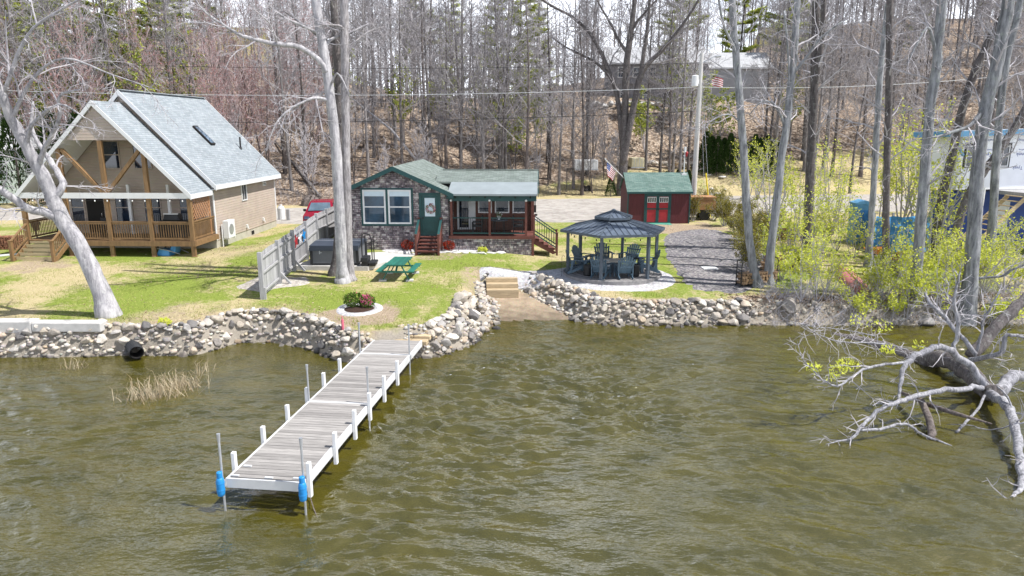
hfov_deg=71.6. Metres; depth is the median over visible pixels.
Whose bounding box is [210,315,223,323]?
boulder
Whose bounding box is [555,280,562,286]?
boulder
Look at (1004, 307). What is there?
young shrub
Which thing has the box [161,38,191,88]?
sapling
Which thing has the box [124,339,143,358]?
culvert pipe
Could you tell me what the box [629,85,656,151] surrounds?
leafing tree
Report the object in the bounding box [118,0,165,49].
forest tree
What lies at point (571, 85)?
forest tree
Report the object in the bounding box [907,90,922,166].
sapling
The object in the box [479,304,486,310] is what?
boulder
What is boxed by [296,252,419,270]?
concrete terrace
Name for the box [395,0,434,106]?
forest tree
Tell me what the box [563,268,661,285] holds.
paver circle
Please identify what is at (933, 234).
young shrub
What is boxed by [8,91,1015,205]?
fallen leaves
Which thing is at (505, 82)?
forest tree
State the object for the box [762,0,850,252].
shore tree
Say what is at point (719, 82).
flag
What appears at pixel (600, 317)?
boulder
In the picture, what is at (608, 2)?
sky
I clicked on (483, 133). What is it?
forest tree
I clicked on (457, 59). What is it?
forest tree
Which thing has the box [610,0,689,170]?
forest tree
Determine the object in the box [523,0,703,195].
spreading tree
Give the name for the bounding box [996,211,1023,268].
young shrub
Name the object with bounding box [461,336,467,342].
boulder
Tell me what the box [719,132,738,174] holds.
cedar tree
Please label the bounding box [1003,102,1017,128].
sapling
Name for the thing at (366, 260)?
tub steps
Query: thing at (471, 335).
boulder
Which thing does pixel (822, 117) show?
sapling
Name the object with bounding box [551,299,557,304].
boulder
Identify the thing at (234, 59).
sapling
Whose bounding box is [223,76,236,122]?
sapling
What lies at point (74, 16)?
pine tree
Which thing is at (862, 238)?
young shrub
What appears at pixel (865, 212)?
door
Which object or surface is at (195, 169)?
chalet
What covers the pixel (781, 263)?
young shrub
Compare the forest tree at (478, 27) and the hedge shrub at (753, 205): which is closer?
the hedge shrub at (753, 205)
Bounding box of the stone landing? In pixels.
[396,331,431,345]
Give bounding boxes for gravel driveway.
[663,229,764,293]
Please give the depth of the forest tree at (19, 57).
70.25 m
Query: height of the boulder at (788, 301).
0.623 m
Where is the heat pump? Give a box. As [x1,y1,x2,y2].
[221,219,235,246]
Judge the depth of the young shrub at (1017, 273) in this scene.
32.61 m
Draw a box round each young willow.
[729,136,762,195]
[749,134,803,245]
[749,140,778,199]
[783,157,840,240]
[784,158,793,197]
[814,138,864,234]
[815,154,838,200]
[868,123,912,216]
[880,98,956,216]
[881,116,920,213]
[892,118,968,235]
[899,124,953,206]
[906,125,991,258]
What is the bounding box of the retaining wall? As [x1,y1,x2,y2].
[617,160,770,175]
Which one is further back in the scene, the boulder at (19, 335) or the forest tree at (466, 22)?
the forest tree at (466, 22)
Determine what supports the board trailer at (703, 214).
on the ground at (434, 300)
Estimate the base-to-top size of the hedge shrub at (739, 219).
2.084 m
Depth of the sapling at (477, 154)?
70.12 m
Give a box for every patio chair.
[472,215,482,231]
[512,215,521,226]
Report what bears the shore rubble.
on the ground at (434, 300)
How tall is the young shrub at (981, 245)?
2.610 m
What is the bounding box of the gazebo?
[560,209,664,280]
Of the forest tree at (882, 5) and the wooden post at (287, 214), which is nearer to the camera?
the wooden post at (287, 214)
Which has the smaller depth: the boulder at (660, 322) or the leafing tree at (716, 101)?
the boulder at (660, 322)
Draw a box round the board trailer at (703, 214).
[691,195,716,219]
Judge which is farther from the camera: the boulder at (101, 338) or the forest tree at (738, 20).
the forest tree at (738, 20)
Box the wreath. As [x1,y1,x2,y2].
[426,203,435,213]
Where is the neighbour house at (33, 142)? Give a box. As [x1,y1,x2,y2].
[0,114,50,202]
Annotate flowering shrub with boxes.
[343,291,362,307]
[359,293,375,307]
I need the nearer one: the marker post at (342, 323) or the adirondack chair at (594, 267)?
the marker post at (342, 323)
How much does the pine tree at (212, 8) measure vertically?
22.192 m
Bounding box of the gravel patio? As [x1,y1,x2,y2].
[479,265,675,291]
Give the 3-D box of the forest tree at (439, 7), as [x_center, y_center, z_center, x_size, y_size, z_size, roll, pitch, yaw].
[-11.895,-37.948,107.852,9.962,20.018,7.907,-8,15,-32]
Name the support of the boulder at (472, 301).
on the ground at (434, 300)
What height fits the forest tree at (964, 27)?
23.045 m
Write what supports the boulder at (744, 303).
on the ground at (434, 300)
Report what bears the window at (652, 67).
in the hill house at (729, 79)
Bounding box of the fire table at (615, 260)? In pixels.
[606,258,620,272]
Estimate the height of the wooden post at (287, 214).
1.050 m
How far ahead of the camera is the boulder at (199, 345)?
25.96 m
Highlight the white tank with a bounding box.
[277,204,284,219]
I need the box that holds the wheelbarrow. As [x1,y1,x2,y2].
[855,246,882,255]
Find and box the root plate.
[297,187,324,206]
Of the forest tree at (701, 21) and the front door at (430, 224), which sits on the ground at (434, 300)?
the forest tree at (701, 21)
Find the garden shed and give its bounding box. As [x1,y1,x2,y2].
[619,172,692,224]
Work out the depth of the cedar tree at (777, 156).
76.95 m
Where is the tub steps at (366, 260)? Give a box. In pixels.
[361,255,377,265]
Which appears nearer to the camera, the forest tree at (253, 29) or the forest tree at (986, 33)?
the forest tree at (986, 33)
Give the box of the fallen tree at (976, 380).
[785,259,1023,510]
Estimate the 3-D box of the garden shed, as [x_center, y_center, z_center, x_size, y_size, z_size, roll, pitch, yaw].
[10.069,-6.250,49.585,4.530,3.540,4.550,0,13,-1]
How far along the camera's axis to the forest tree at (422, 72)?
68.72 m
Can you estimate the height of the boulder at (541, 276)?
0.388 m
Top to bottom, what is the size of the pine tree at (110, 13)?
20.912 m
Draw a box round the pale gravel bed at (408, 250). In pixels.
[382,249,480,252]
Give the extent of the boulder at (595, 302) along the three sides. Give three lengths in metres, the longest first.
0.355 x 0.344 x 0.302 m
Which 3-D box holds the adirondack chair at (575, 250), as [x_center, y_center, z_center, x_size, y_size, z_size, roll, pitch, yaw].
[3.566,-1.576,35.930,1.035,1.146,0.966,8,15,32]
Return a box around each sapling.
[0,2,38,115]
[0,43,55,140]
[21,73,48,130]
[23,0,107,141]
[62,24,112,111]
[93,34,154,92]
[113,0,178,91]
[118,5,220,106]
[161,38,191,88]
[167,17,201,95]
[178,29,200,93]
[187,25,277,143]
[188,0,216,83]
[188,0,265,135]
[188,7,238,112]
[196,33,236,127]
[210,0,295,154]
[214,28,271,144]
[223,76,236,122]
[225,26,251,98]
[228,97,248,133]
[230,110,248,138]
[238,0,315,165]
[240,42,258,95]
[245,42,293,162]
[273,0,325,145]
[286,63,326,162]
[288,112,319,194]
[294,0,331,129]
[305,81,316,139]
[309,86,324,149]
[322,113,351,160]
[349,20,370,122]
[349,57,371,182]
[349,60,359,134]
[350,47,367,125]
[351,36,381,151]
[357,55,388,164]
[367,25,380,97]
[375,138,397,171]
[376,46,390,108]
[380,96,396,144]
[395,72,408,136]
[402,66,413,102]
[404,32,424,129]
[404,98,434,158]
[410,115,434,163]
[424,32,450,135]
[431,91,452,166]
[468,78,497,167]
[469,134,485,168]
[479,126,493,162]
[484,80,501,151]
[493,108,510,159]
[507,107,516,148]
[510,97,530,168]
[511,94,534,166]
[528,142,542,169]
[537,94,566,185]
[572,137,584,177]
[575,94,601,192]
[578,64,614,158]
[589,113,597,153]
[595,105,617,179]
[605,131,619,187]
[713,110,726,137]
[729,9,749,46]
[770,91,781,138]
[816,92,831,139]
[852,47,866,96]
[859,71,874,119]
[871,48,884,102]
[882,74,903,114]
[895,70,923,144]
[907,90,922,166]
[936,45,967,129]
[948,33,967,77]
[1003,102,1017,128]
[1009,68,1023,113]
[1011,47,1022,96]
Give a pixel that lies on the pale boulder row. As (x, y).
(610, 105)
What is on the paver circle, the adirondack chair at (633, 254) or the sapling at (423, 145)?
the adirondack chair at (633, 254)
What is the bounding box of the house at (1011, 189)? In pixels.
[913,128,1023,248]
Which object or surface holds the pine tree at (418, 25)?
on the ground at (434, 300)
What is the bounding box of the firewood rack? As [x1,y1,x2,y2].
[735,257,778,286]
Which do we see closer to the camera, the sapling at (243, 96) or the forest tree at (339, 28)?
the sapling at (243, 96)
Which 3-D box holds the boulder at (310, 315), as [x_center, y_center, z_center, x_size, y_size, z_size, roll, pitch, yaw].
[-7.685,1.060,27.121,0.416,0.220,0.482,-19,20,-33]
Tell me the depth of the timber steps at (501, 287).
33.34 m
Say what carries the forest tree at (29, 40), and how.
on the ground at (434, 300)
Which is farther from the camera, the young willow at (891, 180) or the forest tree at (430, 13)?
the forest tree at (430, 13)
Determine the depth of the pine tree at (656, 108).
86.03 m
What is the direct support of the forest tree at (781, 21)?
on the ground at (434, 300)
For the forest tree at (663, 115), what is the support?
on the ground at (434, 300)
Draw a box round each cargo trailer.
[566,159,597,191]
[628,157,644,167]
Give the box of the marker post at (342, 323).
[341,316,343,329]
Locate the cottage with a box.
[333,159,557,255]
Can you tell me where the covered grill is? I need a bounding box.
[159,213,189,237]
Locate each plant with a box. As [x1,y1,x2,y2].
[157,317,171,325]
[477,246,487,251]
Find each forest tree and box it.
[0,0,45,107]
[0,0,48,122]
[0,0,121,137]
[0,3,46,105]
[2,0,98,131]
[11,0,93,123]
[15,0,53,69]
[25,0,135,114]
[47,0,119,109]
[60,0,117,93]
[67,0,140,99]
[86,0,215,93]
[100,0,161,83]
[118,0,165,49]
[131,0,170,76]
[136,0,263,116]
[143,0,192,92]
[150,0,223,96]
[159,0,232,100]
[170,0,227,95]
[187,0,249,102]
[215,0,357,190]
[224,0,267,65]
[229,0,255,59]
[231,0,316,173]
[233,0,265,78]
[243,0,326,182]
[244,0,270,68]
[250,0,302,89]
[265,0,315,128]
[276,0,312,82]
[277,2,319,106]
[286,0,319,103]
[304,0,352,102]
[319,0,418,157]
[322,0,385,75]
[328,0,361,63]
[329,0,392,112]
[330,0,400,177]
[339,0,383,105]
[350,0,369,84]
[350,0,424,149]
[351,0,394,97]
[352,0,439,163]
[356,2,394,107]
[357,0,398,101]
[357,0,439,105]
[373,0,405,106]
[379,1,440,102]
[385,0,429,101]
[385,0,445,131]
[394,0,459,155]
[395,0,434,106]
[396,0,467,160]
[407,0,456,116]
[412,0,479,168]
[416,0,484,158]
[416,0,502,168]
[420,0,553,168]
[425,0,468,115]
[426,0,539,168]
[430,0,515,168]
[432,0,459,63]
[438,1,478,101]
[441,0,491,101]
[446,0,477,94]
[450,0,546,168]
[451,0,486,105]
[451,0,544,168]
[464,1,489,82]
[468,0,563,168]
[476,1,525,117]
[479,0,525,69]
[479,0,553,141]
[489,0,553,111]
[504,0,566,132]
[512,0,635,188]
[514,0,591,179]
[521,0,561,121]
[521,26,570,162]
[526,1,612,194]
[546,0,628,175]
[550,0,609,195]
[550,0,622,158]
[550,1,593,158]
[563,0,611,85]
[571,2,605,83]
[584,0,612,81]
[585,0,629,52]
[596,0,657,37]
[606,0,710,171]
[609,0,653,45]
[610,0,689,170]
[623,2,648,45]
[636,0,731,171]
[642,24,702,171]
[643,0,725,171]
[644,0,679,39]
[646,2,690,114]
[654,5,722,172]
[681,0,719,45]
[689,0,727,44]
[705,0,741,52]
[715,0,746,48]
[716,0,750,51]
[734,0,824,179]
[736,0,774,51]
[739,0,775,52]
[742,0,810,166]
[746,8,787,138]
[751,0,839,160]
[754,0,791,69]
[755,0,809,68]
[758,1,839,80]
[776,3,808,72]
[778,0,850,171]
[782,0,869,187]
[793,3,899,193]
[795,0,878,158]
[799,27,845,124]
[800,0,872,172]
[802,0,883,176]
[805,0,861,102]
[826,0,863,77]
[829,0,861,64]
[829,0,869,108]
[835,0,910,177]
[844,0,909,64]
[848,1,898,67]
[851,0,870,70]
[851,0,952,136]
[855,0,923,155]
[860,0,897,71]
[876,0,947,142]
[876,0,965,111]
[881,1,929,75]
[884,9,964,175]
[892,4,945,163]
[894,0,933,82]
[894,1,931,67]
[900,0,965,104]
[912,0,962,89]
[915,0,1019,114]
[942,0,1023,118]
[942,0,1023,128]
[945,0,999,68]
[945,0,1022,128]
[951,0,996,71]
[953,0,999,95]
[955,0,990,62]
[969,1,999,84]
[972,1,1023,73]
[996,7,1023,127]
[1005,30,1023,124]
[1006,39,1023,128]
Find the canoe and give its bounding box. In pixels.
[836,264,868,297]
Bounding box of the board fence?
[257,205,334,299]
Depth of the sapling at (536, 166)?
70.51 m
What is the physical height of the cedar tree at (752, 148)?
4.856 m
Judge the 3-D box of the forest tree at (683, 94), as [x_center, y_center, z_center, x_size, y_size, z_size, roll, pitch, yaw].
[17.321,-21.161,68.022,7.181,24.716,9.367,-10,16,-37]
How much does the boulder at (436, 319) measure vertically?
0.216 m
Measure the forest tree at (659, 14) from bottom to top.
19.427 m
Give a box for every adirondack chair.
[565,250,588,273]
[571,245,595,264]
[590,255,612,278]
[594,242,614,262]
[612,256,635,279]
[616,243,640,263]
[638,249,660,272]
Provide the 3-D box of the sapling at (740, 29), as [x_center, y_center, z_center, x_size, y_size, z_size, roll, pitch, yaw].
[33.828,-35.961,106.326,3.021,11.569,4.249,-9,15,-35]
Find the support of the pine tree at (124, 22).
on the ground at (434, 300)
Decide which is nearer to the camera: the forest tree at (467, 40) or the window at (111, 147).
the window at (111, 147)
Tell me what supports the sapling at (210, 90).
on the ground at (434, 300)
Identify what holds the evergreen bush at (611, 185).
on the ground at (434, 300)
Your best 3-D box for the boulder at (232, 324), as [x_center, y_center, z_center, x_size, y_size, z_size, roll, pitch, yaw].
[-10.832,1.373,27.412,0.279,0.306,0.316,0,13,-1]
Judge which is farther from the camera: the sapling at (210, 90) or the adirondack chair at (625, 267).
the sapling at (210, 90)
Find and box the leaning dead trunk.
[353,99,416,160]
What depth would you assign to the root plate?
60.53 m
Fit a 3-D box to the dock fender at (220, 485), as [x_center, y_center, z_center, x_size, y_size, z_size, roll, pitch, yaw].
[-6.211,4.175,15.129,0.182,0.560,0.182,0,12,0]
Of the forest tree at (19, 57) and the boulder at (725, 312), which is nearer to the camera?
the boulder at (725, 312)
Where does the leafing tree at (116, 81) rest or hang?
on the ground at (434, 300)
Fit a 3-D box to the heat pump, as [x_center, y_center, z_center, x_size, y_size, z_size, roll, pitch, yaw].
[-16.288,-3.105,40.805,0.465,1.601,0.984,0,13,2]
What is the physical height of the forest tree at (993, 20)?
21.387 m
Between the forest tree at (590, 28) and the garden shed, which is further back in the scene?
the forest tree at (590, 28)
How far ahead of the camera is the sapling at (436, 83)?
81.33 m
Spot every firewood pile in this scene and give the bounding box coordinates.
[0,235,23,249]
[736,270,777,284]
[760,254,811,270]
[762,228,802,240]
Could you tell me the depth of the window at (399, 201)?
37.92 m
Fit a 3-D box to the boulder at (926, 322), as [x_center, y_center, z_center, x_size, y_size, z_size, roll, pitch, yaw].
[17.457,1.371,29.968,0.747,0.568,0.675,1,1,-14]
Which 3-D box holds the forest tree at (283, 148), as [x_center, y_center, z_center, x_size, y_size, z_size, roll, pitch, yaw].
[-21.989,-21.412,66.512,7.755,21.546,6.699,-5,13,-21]
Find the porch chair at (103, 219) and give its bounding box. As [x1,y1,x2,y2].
[100,217,106,235]
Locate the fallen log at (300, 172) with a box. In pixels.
[275,140,320,196]
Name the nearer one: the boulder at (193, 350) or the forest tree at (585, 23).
the boulder at (193, 350)
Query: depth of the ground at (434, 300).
35.21 m
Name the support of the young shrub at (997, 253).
on the ground at (434, 300)
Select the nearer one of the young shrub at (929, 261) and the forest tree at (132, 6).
the young shrub at (929, 261)
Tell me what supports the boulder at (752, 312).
on the ground at (434, 300)
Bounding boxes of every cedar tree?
[0,108,43,204]
[33,109,61,206]
[64,111,78,129]
[698,130,714,175]
[701,135,720,172]
[706,136,724,174]
[712,138,732,171]
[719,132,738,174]
[727,142,739,171]
[733,144,749,175]
[748,134,762,176]
[751,137,769,171]
[756,135,773,176]
[764,139,776,171]
[771,140,786,171]
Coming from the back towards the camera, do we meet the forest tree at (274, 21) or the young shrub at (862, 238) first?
the forest tree at (274, 21)
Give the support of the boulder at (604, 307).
on the ground at (434, 300)
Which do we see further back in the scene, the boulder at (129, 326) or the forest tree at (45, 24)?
the forest tree at (45, 24)
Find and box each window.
[69,192,86,220]
[103,140,121,168]
[113,192,133,222]
[131,144,152,168]
[142,192,162,220]
[177,192,196,219]
[241,184,247,200]
[362,190,386,223]
[387,190,411,223]
[478,201,491,212]
[495,201,508,212]
[512,201,524,212]
[618,67,622,77]
[632,67,638,77]
[647,67,655,77]
[964,146,972,166]
[1000,146,1010,166]
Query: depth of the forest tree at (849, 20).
121.19 m
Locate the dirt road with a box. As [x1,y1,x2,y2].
[0,194,929,223]
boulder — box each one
[9,346,18,352]
[15,332,24,339]
[21,328,30,334]
[40,327,48,335]
[47,329,61,335]
[80,337,90,343]
[96,334,106,342]
[109,330,120,334]
[118,336,129,344]
[124,322,134,329]
[141,321,150,328]
[157,322,166,327]
[179,351,187,356]
[183,323,190,330]
[187,320,197,327]
[189,347,197,354]
[195,342,202,348]
[199,321,205,327]
[203,318,213,325]
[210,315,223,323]
[213,338,221,345]
[222,332,230,340]
[229,320,235,327]
[231,309,239,313]
[236,321,243,327]
[243,321,250,327]
[259,307,268,311]
[275,315,281,320]
[279,307,292,313]
[284,332,292,336]
[285,313,292,320]
[296,338,301,345]
[305,313,315,318]
[305,345,312,349]
[308,316,318,322]
[310,325,315,330]
[313,330,318,337]
[317,340,325,348]
[319,317,328,323]
[332,350,340,356]
[340,336,350,340]
[342,347,353,355]
[351,331,357,339]
[421,354,432,358]
[426,319,435,327]
[427,329,434,337]
[430,340,440,348]
[432,317,441,321]
[432,327,442,332]
[436,320,445,326]
[440,313,453,318]
[440,338,450,345]
[445,333,458,339]
[447,311,457,316]
[450,301,460,306]
[452,291,467,302]
[452,329,462,338]
[454,310,461,316]
[455,320,463,330]
[456,317,464,322]
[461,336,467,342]
[462,290,471,297]
[463,302,469,308]
[467,298,476,308]
[467,332,474,339]
[468,308,478,320]
[469,328,477,334]
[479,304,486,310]
[479,326,484,331]
[537,273,545,280]
[546,295,554,300]
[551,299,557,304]
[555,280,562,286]
[559,299,564,305]
[568,315,578,320]
[569,295,578,302]
[581,294,588,299]
[582,289,589,293]
[590,305,596,311]
[593,299,600,304]
[596,314,604,319]
[600,304,607,310]
[622,310,630,316]
[629,313,635,318]
[638,315,645,322]
[646,300,654,306]
[656,319,665,325]
[666,307,674,314]
[670,297,681,304]
[687,297,695,301]
[689,315,697,322]
[699,299,706,305]
[703,307,713,311]
[708,301,715,305]
[711,312,720,319]
[715,303,723,310]
[718,319,727,324]
[721,309,728,314]
[728,318,739,325]
[730,300,739,306]
[736,313,749,321]
[740,300,749,306]
[749,309,755,315]
[781,297,798,312]
[795,288,813,298]
[873,322,883,328]
[918,314,935,325]
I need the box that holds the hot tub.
[309,233,372,264]
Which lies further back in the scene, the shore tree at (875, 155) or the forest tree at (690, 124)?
the forest tree at (690, 124)
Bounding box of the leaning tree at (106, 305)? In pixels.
[0,0,178,318]
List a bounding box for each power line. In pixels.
[0,60,688,68]
[7,75,1009,95]
[17,111,691,121]
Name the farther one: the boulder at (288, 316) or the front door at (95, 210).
the front door at (95, 210)
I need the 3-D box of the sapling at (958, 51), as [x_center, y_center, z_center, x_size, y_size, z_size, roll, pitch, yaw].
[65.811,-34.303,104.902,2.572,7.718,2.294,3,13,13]
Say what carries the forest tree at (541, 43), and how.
on the ground at (434, 300)
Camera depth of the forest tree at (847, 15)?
109.80 m
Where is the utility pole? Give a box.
[691,53,720,212]
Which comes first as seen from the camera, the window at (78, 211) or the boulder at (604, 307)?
the boulder at (604, 307)
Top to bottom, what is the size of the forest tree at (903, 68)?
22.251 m
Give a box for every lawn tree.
[169,0,378,283]
[261,0,363,276]
[295,0,399,281]
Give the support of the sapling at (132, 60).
on the ground at (434, 300)
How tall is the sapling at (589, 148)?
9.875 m
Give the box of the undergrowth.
[3,36,1021,203]
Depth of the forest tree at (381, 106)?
89.97 m
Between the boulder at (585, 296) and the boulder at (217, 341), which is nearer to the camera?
the boulder at (217, 341)
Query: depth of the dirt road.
58.10 m
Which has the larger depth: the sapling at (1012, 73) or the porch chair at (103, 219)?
the sapling at (1012, 73)
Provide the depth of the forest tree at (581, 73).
67.51 m
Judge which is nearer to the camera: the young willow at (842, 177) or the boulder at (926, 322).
the boulder at (926, 322)
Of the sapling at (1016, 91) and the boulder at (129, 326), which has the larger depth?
the sapling at (1016, 91)
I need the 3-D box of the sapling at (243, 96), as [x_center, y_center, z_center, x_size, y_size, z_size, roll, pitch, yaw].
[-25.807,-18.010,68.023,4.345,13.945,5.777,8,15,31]
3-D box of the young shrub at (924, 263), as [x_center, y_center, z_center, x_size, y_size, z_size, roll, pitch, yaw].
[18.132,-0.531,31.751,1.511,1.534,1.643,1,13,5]
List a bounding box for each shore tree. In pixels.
[679,0,769,287]
[720,0,877,285]
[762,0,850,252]
[820,0,907,267]
[848,0,927,276]
[870,0,976,298]
[887,0,1023,325]
[931,0,1023,260]
[941,0,1023,268]
[950,70,1023,262]
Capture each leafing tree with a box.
[0,77,51,139]
[55,70,86,114]
[92,76,128,101]
[120,34,171,93]
[159,44,195,93]
[332,48,362,104]
[384,46,421,149]
[425,63,457,130]
[467,62,493,126]
[488,100,525,168]
[509,69,534,134]
[518,65,555,162]
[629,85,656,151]
[672,54,706,135]
[678,70,736,156]
[773,53,804,148]
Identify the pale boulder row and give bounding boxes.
[593,101,680,106]
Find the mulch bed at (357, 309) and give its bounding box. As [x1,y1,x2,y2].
[344,306,373,312]
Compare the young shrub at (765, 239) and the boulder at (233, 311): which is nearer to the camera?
the boulder at (233, 311)
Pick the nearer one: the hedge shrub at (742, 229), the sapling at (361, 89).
the hedge shrub at (742, 229)
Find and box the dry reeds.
[60,353,215,405]
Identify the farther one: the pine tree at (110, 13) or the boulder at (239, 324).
the pine tree at (110, 13)
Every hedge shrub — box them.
[690,190,705,220]
[697,183,718,198]
[704,202,725,219]
[709,185,732,204]
[709,193,738,225]
[721,192,741,215]
[724,210,740,232]
[727,208,757,238]
[729,225,767,270]
[734,192,760,215]
[734,218,768,242]
[752,209,768,227]
[752,220,768,236]
[764,206,786,225]
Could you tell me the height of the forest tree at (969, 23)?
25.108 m
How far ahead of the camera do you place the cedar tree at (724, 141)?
77.19 m
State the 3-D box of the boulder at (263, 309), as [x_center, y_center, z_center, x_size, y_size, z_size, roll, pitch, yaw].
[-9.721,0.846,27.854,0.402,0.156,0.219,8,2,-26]
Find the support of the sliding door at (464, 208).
in the cottage
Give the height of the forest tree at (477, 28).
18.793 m
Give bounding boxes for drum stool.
[583,264,590,275]
[630,265,639,276]
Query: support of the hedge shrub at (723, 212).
on the ground at (434, 300)
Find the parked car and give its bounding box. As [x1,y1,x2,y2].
[303,199,333,220]
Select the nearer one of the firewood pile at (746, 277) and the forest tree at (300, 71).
the firewood pile at (746, 277)
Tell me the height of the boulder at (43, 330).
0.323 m
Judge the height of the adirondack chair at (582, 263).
1.146 m
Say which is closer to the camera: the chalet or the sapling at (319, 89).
the chalet
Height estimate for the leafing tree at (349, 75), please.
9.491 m
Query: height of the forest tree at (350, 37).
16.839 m
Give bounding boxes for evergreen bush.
[604,178,616,196]
[687,170,691,185]
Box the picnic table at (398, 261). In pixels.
[375,257,421,279]
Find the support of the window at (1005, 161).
in the house at (1011, 189)
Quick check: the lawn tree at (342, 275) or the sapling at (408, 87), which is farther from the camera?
the sapling at (408, 87)
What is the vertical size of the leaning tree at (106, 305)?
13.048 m
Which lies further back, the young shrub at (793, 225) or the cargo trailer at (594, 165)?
the cargo trailer at (594, 165)
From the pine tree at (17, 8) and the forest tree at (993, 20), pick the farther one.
the forest tree at (993, 20)
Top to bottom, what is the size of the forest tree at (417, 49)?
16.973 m
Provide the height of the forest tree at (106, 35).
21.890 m
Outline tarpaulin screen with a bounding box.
[873,212,932,251]
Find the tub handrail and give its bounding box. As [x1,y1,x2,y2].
[365,236,377,258]
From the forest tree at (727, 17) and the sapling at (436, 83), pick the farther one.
the forest tree at (727, 17)
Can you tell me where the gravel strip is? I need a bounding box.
[236,277,309,291]
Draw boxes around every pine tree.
[0,0,54,108]
[0,0,61,132]
[1,0,69,128]
[14,0,95,75]
[15,0,84,103]
[44,9,99,125]
[49,0,82,66]
[64,0,135,107]
[82,0,129,99]
[92,0,147,60]
[107,0,152,100]
[125,0,176,91]
[138,0,191,84]
[163,0,214,96]
[186,0,234,75]
[396,0,451,87]
[438,0,476,93]
[477,0,523,75]
[487,0,559,149]
[512,0,562,115]
[649,9,691,121]
[654,0,709,43]
[716,0,769,53]
[758,0,808,93]
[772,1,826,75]
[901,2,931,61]
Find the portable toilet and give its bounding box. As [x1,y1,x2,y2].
[846,199,868,244]
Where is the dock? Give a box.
[216,322,421,514]
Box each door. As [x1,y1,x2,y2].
[86,198,105,232]
[421,195,438,235]
[457,201,475,228]
[645,195,657,222]
[657,195,669,222]
[854,210,867,243]
[997,201,1009,231]
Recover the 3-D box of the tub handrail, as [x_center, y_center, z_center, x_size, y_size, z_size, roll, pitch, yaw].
[-6.846,-1.895,34.711,0.618,1.355,0.050,0,13,-1]
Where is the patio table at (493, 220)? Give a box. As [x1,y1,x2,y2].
[491,219,507,232]
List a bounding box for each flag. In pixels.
[604,158,623,180]
[711,77,722,87]
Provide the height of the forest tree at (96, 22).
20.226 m
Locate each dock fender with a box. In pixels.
[216,471,224,496]
[298,476,306,501]
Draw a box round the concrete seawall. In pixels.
[0,318,106,332]
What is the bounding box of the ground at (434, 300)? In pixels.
[0,18,1023,361]
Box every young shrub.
[756,216,781,254]
[763,185,816,253]
[774,248,804,279]
[775,224,839,301]
[776,183,836,254]
[777,243,816,269]
[796,222,852,301]
[796,237,824,285]
[799,224,860,299]
[801,177,844,245]
[813,200,848,250]
[814,173,862,250]
[834,208,880,256]
[838,281,879,316]
[846,263,883,293]
[856,218,921,299]
[860,245,894,298]
[871,290,906,319]
[878,252,941,319]
[891,219,927,278]
[899,270,939,299]
[903,257,941,284]
[904,248,938,277]
[905,228,968,318]
[911,198,958,260]
[935,221,964,284]
[941,244,964,265]
[948,234,983,299]
[954,226,1013,297]
[963,234,993,264]
[964,235,1019,290]
[979,210,1023,293]
[979,240,1010,271]
[979,286,1023,320]
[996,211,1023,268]
[1008,253,1023,285]
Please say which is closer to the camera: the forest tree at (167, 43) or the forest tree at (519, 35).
the forest tree at (167, 43)
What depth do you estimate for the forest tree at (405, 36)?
94.56 m
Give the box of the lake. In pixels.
[0,319,1023,575]
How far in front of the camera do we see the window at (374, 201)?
37.97 m
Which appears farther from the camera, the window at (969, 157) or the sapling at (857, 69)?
the sapling at (857, 69)
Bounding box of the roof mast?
[681,147,687,174]
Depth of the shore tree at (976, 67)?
35.81 m
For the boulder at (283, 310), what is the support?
on the ground at (434, 300)
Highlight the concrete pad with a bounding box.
[701,266,717,269]
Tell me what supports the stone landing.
on the ground at (434, 300)
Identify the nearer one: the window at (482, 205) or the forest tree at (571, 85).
the window at (482, 205)
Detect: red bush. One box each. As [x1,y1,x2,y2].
[399,235,413,249]
[443,239,454,250]
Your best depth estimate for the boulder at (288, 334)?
27.10 m
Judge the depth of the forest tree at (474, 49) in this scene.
71.38 m
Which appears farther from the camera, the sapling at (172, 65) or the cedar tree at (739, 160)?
the sapling at (172, 65)
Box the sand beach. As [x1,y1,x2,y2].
[494,291,568,320]
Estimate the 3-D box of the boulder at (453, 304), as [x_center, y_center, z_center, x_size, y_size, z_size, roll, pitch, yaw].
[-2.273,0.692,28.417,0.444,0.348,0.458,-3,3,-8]
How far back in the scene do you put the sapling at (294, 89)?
69.95 m
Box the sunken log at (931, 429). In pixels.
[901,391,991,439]
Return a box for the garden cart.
[157,246,188,255]
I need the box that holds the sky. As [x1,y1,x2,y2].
[26,0,1022,98]
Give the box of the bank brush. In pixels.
[753,270,1023,326]
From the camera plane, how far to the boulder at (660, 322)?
29.80 m
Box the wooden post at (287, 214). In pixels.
[286,209,289,219]
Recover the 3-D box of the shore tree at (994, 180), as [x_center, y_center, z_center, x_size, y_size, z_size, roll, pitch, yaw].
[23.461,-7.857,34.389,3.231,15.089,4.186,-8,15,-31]
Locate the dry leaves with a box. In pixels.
[32,227,1021,350]
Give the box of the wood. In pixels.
[17,0,1023,96]
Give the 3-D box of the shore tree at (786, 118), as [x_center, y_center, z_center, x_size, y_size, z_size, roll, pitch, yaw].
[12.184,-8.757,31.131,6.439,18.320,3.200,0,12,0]
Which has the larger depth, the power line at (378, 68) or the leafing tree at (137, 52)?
the leafing tree at (137, 52)
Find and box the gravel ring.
[336,303,382,315]
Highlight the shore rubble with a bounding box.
[0,273,1008,361]
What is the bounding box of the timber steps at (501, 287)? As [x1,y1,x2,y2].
[486,276,518,297]
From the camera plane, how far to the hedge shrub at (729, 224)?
44.93 m
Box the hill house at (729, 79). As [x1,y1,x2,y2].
[602,46,771,103]
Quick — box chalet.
[7,89,280,261]

